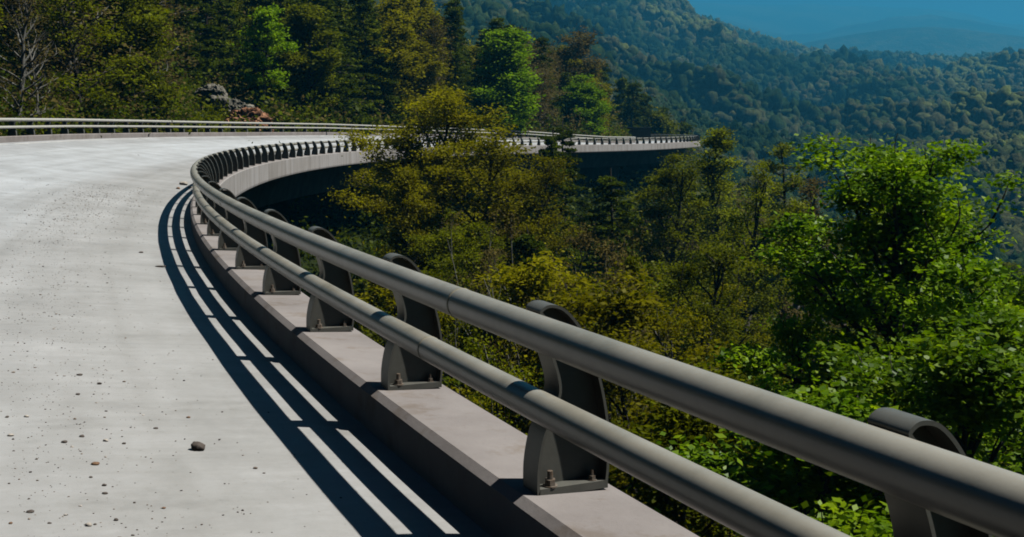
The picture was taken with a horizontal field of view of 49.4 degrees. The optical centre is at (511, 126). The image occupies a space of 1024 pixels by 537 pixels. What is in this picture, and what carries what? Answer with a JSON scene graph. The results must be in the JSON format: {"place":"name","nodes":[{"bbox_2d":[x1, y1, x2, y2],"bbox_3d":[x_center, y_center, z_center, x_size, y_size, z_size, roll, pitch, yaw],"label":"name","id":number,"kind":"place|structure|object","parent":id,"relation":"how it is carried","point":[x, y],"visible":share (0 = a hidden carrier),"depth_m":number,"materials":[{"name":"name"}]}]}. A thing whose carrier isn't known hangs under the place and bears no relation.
{"place":"outdoors","nodes":[
{"label":"outdoors","id":0,"kind":"place"},
{"bbox_2d":[0,178,429,535],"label":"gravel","id":1,"kind":"structure","parent":0,"point":[90,339],"depth_m":9.38,"materials":[{"name":"grey gravel"}]},
{"bbox_2d":[0,135,685,536],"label":"road","id":2,"kind":"structure","parent":0,"point":[310,447],"depth_m":7.54,"materials":[{"name":"concrete"}]},
{"bbox_2d":[190,0,1023,328],"bbox_3d":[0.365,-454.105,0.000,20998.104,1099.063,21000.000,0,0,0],"label":"ground","id":3,"kind":"structure","parent":0,"point":[912,30],"depth_m":4817.86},
{"bbox_2d":[0,0,50,54],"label":"broadleaf tree","id":4,"kind":"object","parent":3,"relation":"on","point":[11,13],"visible":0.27,"depth_m":77.52,"materials":[{"name":"green plant"}]},
{"bbox_2d":[0,0,73,122],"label":"bare tree","id":5,"kind":"object","parent":3,"relation":"on","point":[24,75],"visible":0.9,"depth_m":56.08,"materials":[{"name":"brown plant"}]},
{"bbox_2d":[1,0,82,124],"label":"tree","id":6,"kind":"object","parent":3,"relation":"on","point":[32,64],"visible":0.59,"depth_m":57.81,"materials":[{"name":"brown plant"}]},
{"bbox_2d":[12,13,96,108],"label":"tree","id":7,"kind":"object","parent":3,"relation":"on","point":[58,57],"visible":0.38,"depth_m":65.94,"materials":[{"name":"plant"}]},
{"bbox_2d":[0,0,149,98],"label":"bare tree","id":8,"kind":"object","parent":3,"relation":"on","point":[71,3],"visible":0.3,"depth_m":70.51,"materials":[{"name":"green plant"}]},
{"bbox_2d":[16,0,149,117],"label":"broadleaf tree","id":9,"kind":"object","parent":3,"relation":"on","point":[59,13],"visible":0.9,"depth_m":65.80,"materials":[{"name":"green plant"}]},
{"bbox_2d":[37,0,186,116],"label":"broadleaf tree","id":10,"kind":"object","parent":3,"relation":"on","point":[150,41],"visible":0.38,"depth_m":74.64,"materials":[{"name":"green plant"}]},
{"bbox_2d":[56,0,199,92],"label":"bare tree","id":11,"kind":"object","parent":3,"relation":"on","point":[181,40],"visible":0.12,"depth_m":81.33,"materials":[{"name":"plant"}]},
{"bbox_2d":[74,0,192,118],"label":"broadleaf tree","id":12,"kind":"object","parent":3,"relation":"on","point":[153,22],"visible":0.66,"depth_m":73.35,"materials":[{"name":"green plant"}]},
{"bbox_2d":[156,0,213,88],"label":"hemlock tree","id":13,"kind":"object","parent":3,"relation":"on","point":[181,21],"visible":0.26,"depth_m":102.59,"materials":[{"name":"green plant"}]},
{"bbox_2d":[172,0,251,91],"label":"hemlock tree","id":14,"kind":"object","parent":3,"relation":"on","point":[207,29],"visible":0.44,"depth_m":108.61,"materials":[{"name":"green plant"}]},
{"bbox_2d":[196,0,256,72],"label":"broadleaf tree","id":15,"kind":"object","parent":3,"relation":"on","point":[230,41],"visible":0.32,"depth_m":120.87,"materials":[{"name":"green plant"}]},
{"bbox_2d":[192,83,263,118],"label":"rock outcrop","id":16,"kind":"object","parent":3,"relation":"on","point":[215,90],"visible":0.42,"depth_m":96.24,"materials":[{"name":"grey stone"}]},
{"bbox_2d":[223,107,273,131],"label":"soil bank","id":17,"kind":"structure","parent":3,"relation":"on","point":[250,113],"depth_m":94.14,"materials":[{"name":"brown soil"}]},
{"bbox_2d":[210,0,286,68],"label":"broadleaf tree","id":18,"kind":"object","parent":3,"relation":"on","point":[252,3],"visible":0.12,"depth_m":125.89,"materials":[{"name":"green plant"}]},
{"bbox_2d":[232,0,287,96],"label":"hemlock tree","id":19,"kind":"object","parent":3,"relation":"on","point":[266,2],"visible":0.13,"depth_m":116.05,"materials":[{"name":"green plant"}]},
{"bbox_2d":[231,3,300,104],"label":"broadleaf tree","id":20,"kind":"object","parent":3,"relation":"on","point":[264,14],"visible":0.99,"depth_m":103.71,"materials":[{"name":"green plant"}]},
{"bbox_2d":[261,0,325,106],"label":"hemlock tree","id":21,"kind":"object","parent":3,"relation":"on","point":[292,2],"visible":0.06,"depth_m":112.60,"materials":[{"name":"green plant"}]},
{"bbox_2d":[264,0,348,116],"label":"broadleaf tree","id":22,"kind":"object","parent":3,"relation":"on","point":[304,27],"visible":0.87,"depth_m":108.59,"materials":[{"name":"green plant"}]},
{"bbox_2d":[0,43,626,139],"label":"undergrowth","id":23,"kind":"object","parent":3,"relation":"on","point":[207,110],"visible":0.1,"depth_m":90.98,"materials":[{"name":"green plant"}]},
{"bbox_2d":[0,4,633,141],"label":"undergrowth","id":24,"kind":"object","parent":3,"relation":"on","point":[96,110],"visible":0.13,"depth_m":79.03,"materials":[{"name":"green plant"}]},
{"bbox_2d":[296,0,378,135],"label":"hemlock tree","id":25,"kind":"object","parent":3,"relation":"on","point":[348,88],"visible":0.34,"depth_m":112.28,"materials":[{"name":"green plant"}]},
{"bbox_2d":[0,132,699,536],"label":"bridge","id":26,"kind":"structure","parent":3,"relation":"on","point":[460,452],"depth_m":6.88,"materials":[{"name":"concrete"}]},
{"bbox_2d":[0,117,634,141],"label":"railing","id":27,"kind":"object","parent":26,"relation":"on","point":[47,126],"visible":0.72,"depth_m":72.72,"materials":[{"name":"metal"}]},
{"bbox_2d":[190,134,1023,536],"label":"railing","id":28,"kind":"object","parent":26,"relation":"on","point":[928,478],"visible":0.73,"depth_m":4.42,"materials":[{"name":"metal"}]},
{"bbox_2d":[611,127,651,139],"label":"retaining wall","id":29,"kind":"structure","parent":26,"relation":"on","point":[640,132],"depth_m":204.51,"materials":[{"name":"concrete"}]},
{"bbox_2d":[325,16,377,117],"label":"hemlock tree","id":30,"kind":"object","parent":3,"relation":"on","point":[346,27],"visible":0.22,"depth_m":117.93,"materials":[{"name":"green plant"}]},
{"bbox_2d":[339,9,387,89],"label":"broadleaf tree","id":31,"kind":"object","parent":3,"relation":"on","point":[351,15],"visible":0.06,"depth_m":126.08,"materials":[{"name":"green plant"}]},
{"bbox_2d":[338,0,405,127],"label":"hemlock tree","id":32,"kind":"object","parent":3,"relation":"on","point":[360,8],"visible":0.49,"depth_m":121.25,"materials":[{"name":"green plant"}]},
{"bbox_2d":[353,19,433,131],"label":"olive tree","id":33,"kind":"object","parent":3,"relation":"on","point":[398,41],"visible":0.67,"depth_m":123.68,"materials":[{"name":"green plant"}]},
{"bbox_2d":[354,265,439,347],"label":"broadleaf tree","id":34,"kind":"object","parent":3,"relation":"on","point":[391,304],"visible":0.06,"depth_m":39.80,"materials":[{"name":"green plant"}]},
{"bbox_2d":[354,259,466,345],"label":"broadleaf tree","id":35,"kind":"object","parent":3,"relation":"on","point":[367,288],"visible":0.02,"depth_m":43.83,"materials":[{"name":"green plant"}]},
{"bbox_2d":[374,164,448,278],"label":"olive tree","id":36,"kind":"object","parent":3,"relation":"on","point":[407,185],"visible":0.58,"depth_m":58.51,"materials":[{"name":"green plant"}]},
{"bbox_2d":[375,0,457,87],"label":"olive tree","id":37,"kind":"object","parent":3,"relation":"on","point":[398,7],"visible":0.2,"depth_m":135.58,"materials":[{"name":"green plant"}]},
{"bbox_2d":[370,216,465,301],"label":"broadleaf tree","id":38,"kind":"object","parent":3,"relation":"on","point":[426,223],"visible":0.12,"depth_m":63.02,"materials":[{"name":"green plant"}]},
{"bbox_2d":[381,5,457,112],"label":"olive tree","id":39,"kind":"object","parent":3,"relation":"on","point":[430,13],"visible":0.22,"depth_m":139.08,"materials":[{"name":"green plant"}]},
{"bbox_2d":[386,38,453,117],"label":"olive tree","id":40,"kind":"object","parent":3,"relation":"on","point":[424,57],"visible":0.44,"depth_m":128.86,"materials":[{"name":"green plant"}]},
{"bbox_2d":[321,84,528,275],"bbox_3d":[-4.696,5.839,66.006,12.356,16.785,10.592,0,0,0],"label":"olive tree","id":41,"kind":"object","parent":3,"relation":"on","point":[447,121],"visible":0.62,"depth_m":64.90,"materials":[{"name":"green plant"}]},
{"bbox_2d":[372,224,490,341],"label":"broadleaf tree","id":42,"kind":"object","parent":3,"relation":"on","point":[418,249],"visible":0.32,"depth_m":56.53,"materials":[{"name":"green plant"}]},
{"bbox_2d":[358,263,519,426],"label":"broadleaf tree","id":43,"kind":"object","parent":3,"relation":"on","point":[449,327],"visible":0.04,"depth_m":36.55,"materials":[{"name":"green plant"}]},
{"bbox_2d":[413,14,465,111],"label":"tree","id":44,"kind":"object","parent":3,"relation":"on","point":[432,32],"visible":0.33,"depth_m":134.16,"materials":[{"name":"plant"}]},
{"bbox_2d":[431,2,473,112],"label":"hemlock tree","id":45,"kind":"object","parent":3,"relation":"on","point":[453,30],"visible":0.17,"depth_m":146.28,"materials":[{"name":"green plant"}]},
{"bbox_2d":[441,0,473,78],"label":"hemlock tree","id":46,"kind":"object","parent":3,"relation":"on","point":[450,3],"visible":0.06,"depth_m":151.98,"materials":[{"name":"green plant"}]},
{"bbox_2d":[439,51,480,133],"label":"hemlock tree","id":47,"kind":"object","parent":3,"relation":"on","point":[455,56],"visible":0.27,"depth_m":136.44,"materials":[{"name":"green plant"}]},
{"bbox_2d":[437,311,495,412],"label":"broadleaf tree","id":48,"kind":"object","parent":3,"relation":"on","point":[440,314],"visible":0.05,"depth_m":26.07,"materials":[{"name":"green plant"}]},
{"bbox_2d":[376,121,560,297],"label":"olive tree","id":49,"kind":"object","parent":3,"relation":"on","point":[495,148],"visible":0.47,"depth_m":60.87,"materials":[{"name":"green plant"}]},
{"bbox_2d":[426,220,521,397],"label":"broadleaf tree","id":50,"kind":"object","parent":3,"relation":"on","point":[482,242],"visible":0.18,"depth_m":52.72,"materials":[{"name":"green plant"}]},
{"bbox_2d":[470,14,505,82],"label":"hemlock tree","id":51,"kind":"object","parent":3,"relation":"on","point":[495,22],"visible":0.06,"depth_m":155.04,"materials":[{"name":"green plant"}]},
{"bbox_2d":[452,328,536,427],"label":"broadleaf tree","id":52,"kind":"object","parent":3,"relation":"on","point":[482,357],"visible":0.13,"depth_m":21.38,"materials":[{"name":"green plant"}]},
{"bbox_2d":[459,25,545,135],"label":"lime tree","id":53,"kind":"object","parent":3,"relation":"on","point":[504,84],"visible":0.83,"depth_m":140.99,"materials":[{"name":"green plant"}]},
{"bbox_2d":[440,273,575,428],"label":"broadleaf tree","id":54,"kind":"object","parent":3,"relation":"on","point":[485,332],"visible":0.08,"depth_m":33.28,"materials":[{"name":"green plant"}]},
{"bbox_2d":[442,205,597,420],"bbox_3d":[-0.076,9.112,41.894,7.430,12.188,4.017,0,0,26],"label":"tree","id":55,"kind":"object","parent":3,"relation":"on","point":[489,259],"visible":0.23,"depth_m":41.43,"materials":[{"name":"green plant"}]},
{"bbox_2d":[461,152,593,298],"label":"olive tree","id":56,"kind":"object","parent":3,"relation":"on","point":[546,177],"visible":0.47,"depth_m":59.77,"materials":[{"name":"green plant"}]},
{"bbox_2d":[509,226,552,420],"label":"hemlock tree","id":57,"kind":"object","parent":3,"relation":"on","point":[518,245],"visible":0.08,"depth_m":51.86,"materials":[{"name":"green plant"}]},
{"bbox_2d":[513,27,554,124],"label":"tree","id":58,"kind":"object","parent":3,"relation":"on","point":[538,72],"visible":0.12,"depth_m":151.59,"materials":[{"name":"plant"}]},
{"bbox_2d":[446,242,627,491],"bbox_3d":[0.622,9.386,33.707,8.558,11.198,7.771,0,0,13],"label":"olive tree","id":59,"kind":"object","parent":3,"relation":"on","point":[533,279],"visible":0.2,"depth_m":34.62,"materials":[{"name":"green plant"}]},
{"bbox_2d":[525,62,561,131],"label":"tree","id":60,"kind":"object","parent":3,"relation":"on","point":[534,92],"visible":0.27,"depth_m":155.12,"materials":[{"name":"plant"}]},
{"bbox_2d":[527,34,563,130],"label":"hemlock tree","id":61,"kind":"object","parent":3,"relation":"on","point":[541,43],"visible":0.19,"depth_m":163.82,"materials":[{"name":"green plant"}]},
{"bbox_2d":[526,61,566,131],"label":"tree","id":62,"kind":"object","parent":3,"relation":"on","point":[552,95],"visible":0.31,"depth_m":158.51,"materials":[{"name":"plant"}]},
{"bbox_2d":[474,266,639,489],"bbox_3d":[1.750,9.662,33.260,6.071,11.002,4.251,0,0,-38],"label":"broadleaf tree","id":63,"kind":"object","parent":3,"relation":"on","point":[508,351],"visible":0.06,"depth_m":32.75,"materials":[{"name":"green plant"}]},
{"bbox_2d":[531,129,593,322],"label":"hemlock tree","id":64,"kind":"object","parent":3,"relation":"on","point":[551,141],"visible":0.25,"depth_m":79.68,"materials":[{"name":"green plant"}]},
{"bbox_2d":[556,71,573,126],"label":"hemlock tree","id":65,"kind":"object","parent":3,"relation":"on","point":[565,77],"visible":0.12,"depth_m":178.54,"materials":[{"name":"green plant"}]},
{"bbox_2d":[545,45,587,85],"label":"olive tree","id":66,"kind":"object","parent":3,"relation":"on","point":[574,62],"visible":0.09,"depth_m":187.15,"materials":[{"name":"green plant"}]},
{"bbox_2d":[482,268,667,446],"bbox_3d":[1.677,10.108,38.631,7.566,10.551,8.208,0,0,-11],"label":"broadleaf tree","id":67,"kind":"object","parent":3,"relation":"on","point":[597,287],"visible":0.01,"depth_m":38.27,"materials":[{"name":"green plant"}]},
{"bbox_2d":[542,120,610,323],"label":"hemlock tree","id":68,"kind":"object","parent":3,"relation":"on","point":[564,135],"visible":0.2,"depth_m":83.86,"materials":[{"name":"green plant"}]},
{"bbox_2d":[553,25,609,95],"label":"tree","id":69,"kind":"object","parent":3,"relation":"on","point":[597,65],"visible":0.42,"depth_m":187.54,"materials":[{"name":"green plant"}]},
{"bbox_2d":[555,72,615,137],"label":"lime tree","id":70,"kind":"object","parent":3,"relation":"on","point":[588,103],"visible":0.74,"depth_m":169.34,"materials":[{"name":"green plant"}]},
{"bbox_2d":[581,77,617,133],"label":"olive tree","id":71,"kind":"object","parent":3,"relation":"on","point":[609,89],"visible":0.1,"depth_m":179.29,"materials":[{"name":"green plant"}]},
{"bbox_2d":[582,210,622,280],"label":"hemlock tree","id":72,"kind":"object","parent":3,"relation":"on","point":[597,230],"visible":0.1,"depth_m":84.15,"materials":[{"name":"green plant"}]},
{"bbox_2d":[353,184,884,519],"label":"undergrowth","id":73,"kind":"object","parent":3,"relation":"on","point":[361,284],"visible":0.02,"depth_m":144.16,"materials":[{"name":"green plant"}]},
{"bbox_2d":[577,168,669,340],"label":"hemlock tree","id":74,"kind":"object","parent":3,"relation":"on","point":[608,183],"visible":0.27,"depth_m":71.94,"materials":[{"name":"green plant"}]},
{"bbox_2d":[611,77,637,122],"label":"hemlock tree","id":75,"kind":"object","parent":3,"relation":"on","point":[621,83],"visible":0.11,"depth_m":244.75,"materials":[{"name":"green plant"}]},
{"bbox_2d":[507,261,758,520],"bbox_3d":[3.845,9.729,29.337,8.281,12.125,9.119,0,0,21],"label":"olive tree","id":76,"kind":"object","parent":3,"relation":"on","point":[625,304],"visible":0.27,"depth_m":29.35,"materials":[{"name":"green plant"}]},
{"bbox_2d":[618,79,647,126],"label":"hemlock tree","id":77,"kind":"object","parent":3,"relation":"on","point":[633,88],"visible":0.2,"depth_m":238.77,"materials":[{"name":"green plant"}]},
{"bbox_2d":[572,227,695,484],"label":"tree","id":78,"kind":"object","parent":3,"relation":"on","point":[608,250],"visible":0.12,"depth_m":36.82,"materials":[{"name":"green plant"}]},
{"bbox_2d":[248,140,1022,532],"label":"undergrowth","id":79,"kind":"object","parent":3,"relation":"on","point":[344,240],"visible":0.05,"depth_m":92.25,"materials":[{"name":"green plant"}]},
{"bbox_2d":[586,241,701,425],"bbox_3d":[3.715,9.890,35.702,2.942,12.856,5.046,0,0,40],"label":"sapling clump","id":80,"kind":"object","parent":3,"relation":"on","point":[631,261],"visible":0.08,"depth_m":35.71,"materials":[{"name":"green plant"}]},
{"bbox_2d":[538,321,751,536],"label":"broadleaf tree","id":81,"kind":"object","parent":3,"relation":"on","point":[610,386],"visible":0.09,"depth_m":27.24,"materials":[{"name":"green plant"}]},
{"bbox_2d":[634,89,657,137],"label":"hemlock tree","id":82,"kind":"object","parent":3,"relation":"on","point":[646,105],"visible":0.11,"depth_m":247.02,"materials":[{"name":"green plant"}]},
{"bbox_2d":[599,150,728,353],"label":"broadleaf tree","id":83,"kind":"object","parent":3,"relation":"on","point":[670,176],"visible":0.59,"depth_m":77.10,"materials":[{"name":"green plant"}]},
{"bbox_2d":[587,257,742,407],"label":"broadleaf tree","id":84,"kind":"object","parent":3,"relation":"on","point":[660,291],"visible":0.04,"depth_m":50.80,"materials":[{"name":"green plant"}]},
{"bbox_2d":[354,159,988,535],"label":"undergrowth","id":85,"kind":"object","parent":3,"relation":"on","point":[527,349],"depth_m":138.57,"materials":[{"name":"green plant"}]},
{"bbox_2d":[325,188,1019,532],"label":"undergrowth","id":86,"kind":"object","parent":3,"relation":"on","point":[644,227],"visible":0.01,"depth_m":130.95,"materials":[{"name":"green plant"}]},
{"bbox_2d":[639,110,706,170],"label":"broadleaf tree","id":87,"kind":"object","parent":3,"relation":"on","point":[662,124],"visible":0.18,"depth_m":247.54,"materials":[{"name":"green plant"}]},
{"bbox_2d":[666,246,714,354],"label":"hemlock tree","id":88,"kind":"object","parent":3,"relation":"on","point":[682,257],"visible":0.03,"depth_m":73.14,"materials":[{"name":"green plant"}]},
{"bbox_2d":[608,356,776,536],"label":"leafy tree","id":89,"kind":"object","parent":3,"relation":"on","point":[692,427],"visible":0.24,"depth_m":18.51,"materials":[{"name":"green plant"}]},
{"bbox_2d":[384,5,1023,285],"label":"woodland","id":90,"kind":"object","parent":3,"relation":"on","point":[1005,139],"visible":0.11,"depth_m":465.17,"materials":[{"name":"green plant"}]},
{"bbox_2d":[641,286,789,536],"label":"broadleaf tree","id":91,"kind":"object","parent":3,"relation":"on","point":[667,327],"visible":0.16,"depth_m":32.23,"materials":[{"name":"green plant"}]},
{"bbox_2d":[640,226,792,449],"bbox_3d":[7.902,11.605,46.156,8.792,15.002,7.546,0,0,0],"label":"broadleaf tree","id":92,"kind":"object","parent":3,"relation":"on","point":[721,309],"visible":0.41,"depth_m":45.72,"materials":[{"name":"green plant"}]},
{"bbox_2d":[427,0,1023,142],"bbox_3d":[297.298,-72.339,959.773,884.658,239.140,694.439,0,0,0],"label":"woodland","id":93,"kind":"object","parent":3,"relation":"on","point":[903,103],"visible":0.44,"depth_m":786.24,"materials":[{"name":"green plant"}]},
{"bbox_2d":[684,122,768,323],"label":"broadleaf tree","id":94,"kind":"object","parent":3,"relation":"on","point":[716,141],"visible":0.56,"depth_m":91.61,"materials":[{"name":"green plant"}]},
{"bbox_2d":[667,282,786,456],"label":"olive tree","id":95,"kind":"object","parent":3,"relation":"on","point":[739,306],"visible":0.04,"depth_m":52.67,"materials":[{"name":"green plant"}]},
{"bbox_2d":[707,260,791,337],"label":"broadleaf tree","id":96,"kind":"object","parent":3,"relation":"on","point":[757,315],"visible":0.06,"depth_m":78.60,"materials":[{"name":"green plant"}]},
{"bbox_2d":[679,160,830,381],"bbox_3d":[14.115,11.947,66.346,9.406,20.245,9.319,0,0,-42],"label":"broadleaf tree","id":97,"kind":"object","parent":3,"relation":"on","point":[765,269],"visible":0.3,"depth_m":63.85,"materials":[{"name":"green plant"}]},
{"bbox_2d":[739,138,814,321],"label":"pine tree","id":98,"kind":"object","parent":3,"relation":"on","point":[782,152],"visible":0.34,"depth_m":99.19,"materials":[{"name":"green plant"}]},
{"bbox_2d":[533,0,1023,75],"bbox_3d":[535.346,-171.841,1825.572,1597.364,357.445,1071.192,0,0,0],"label":"woodland","id":99,"kind":"object","parent":3,"relation":"on","point":[684,18],"visible":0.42,"depth_m":1399.71,"materials":[{"name":"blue plant"}]},
{"bbox_2d":[654,378,909,536],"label":"leafy tree","id":100,"kind":"object","parent":3,"relation":"on","point":[839,498],"visible":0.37,"depth_m":15.39,"materials":[{"name":"green plant"}]},
{"bbox_2d":[727,251,839,536],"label":"leafy tree","id":101,"kind":"object","parent":3,"relation":"on","point":[792,331],"visible":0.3,"depth_m":25.49,"materials":[{"name":"green plant"}]},
{"bbox_2d":[752,177,833,376],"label":"broadleaf tree","id":102,"kind":"object","parent":3,"relation":"on","point":[814,182],"visible":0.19,"depth_m":72.84,"materials":[{"name":"green plant"}]},
{"bbox_2d":[696,132,1023,535],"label":"leafy tree","id":103,"kind":"object","parent":3,"relation":"on","point":[910,236],"visible":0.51,"depth_m":21.38,"materials":[{"name":"green plant"}]},
{"bbox_2d":[796,295,1023,536],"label":"leafy tree","id":104,"kind":"object","parent":3,"relation":"on","point":[980,397],"visible":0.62,"depth_m":15.49,"materials":[{"name":"green plant"}]},
{"bbox_2d":[820,189,1023,472],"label":"leafy tree","id":105,"kind":"object","parent":3,"relation":"on","point":[977,224],"visible":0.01,"depth_m":24.44,"materials":[{"name":"green plant"}]},
{"bbox_2d":[688,0,1023,23],"label":"sky","id":106,"kind":"structure","parent":0,"point":[1002,11],"materials":[{"name":"blue"}]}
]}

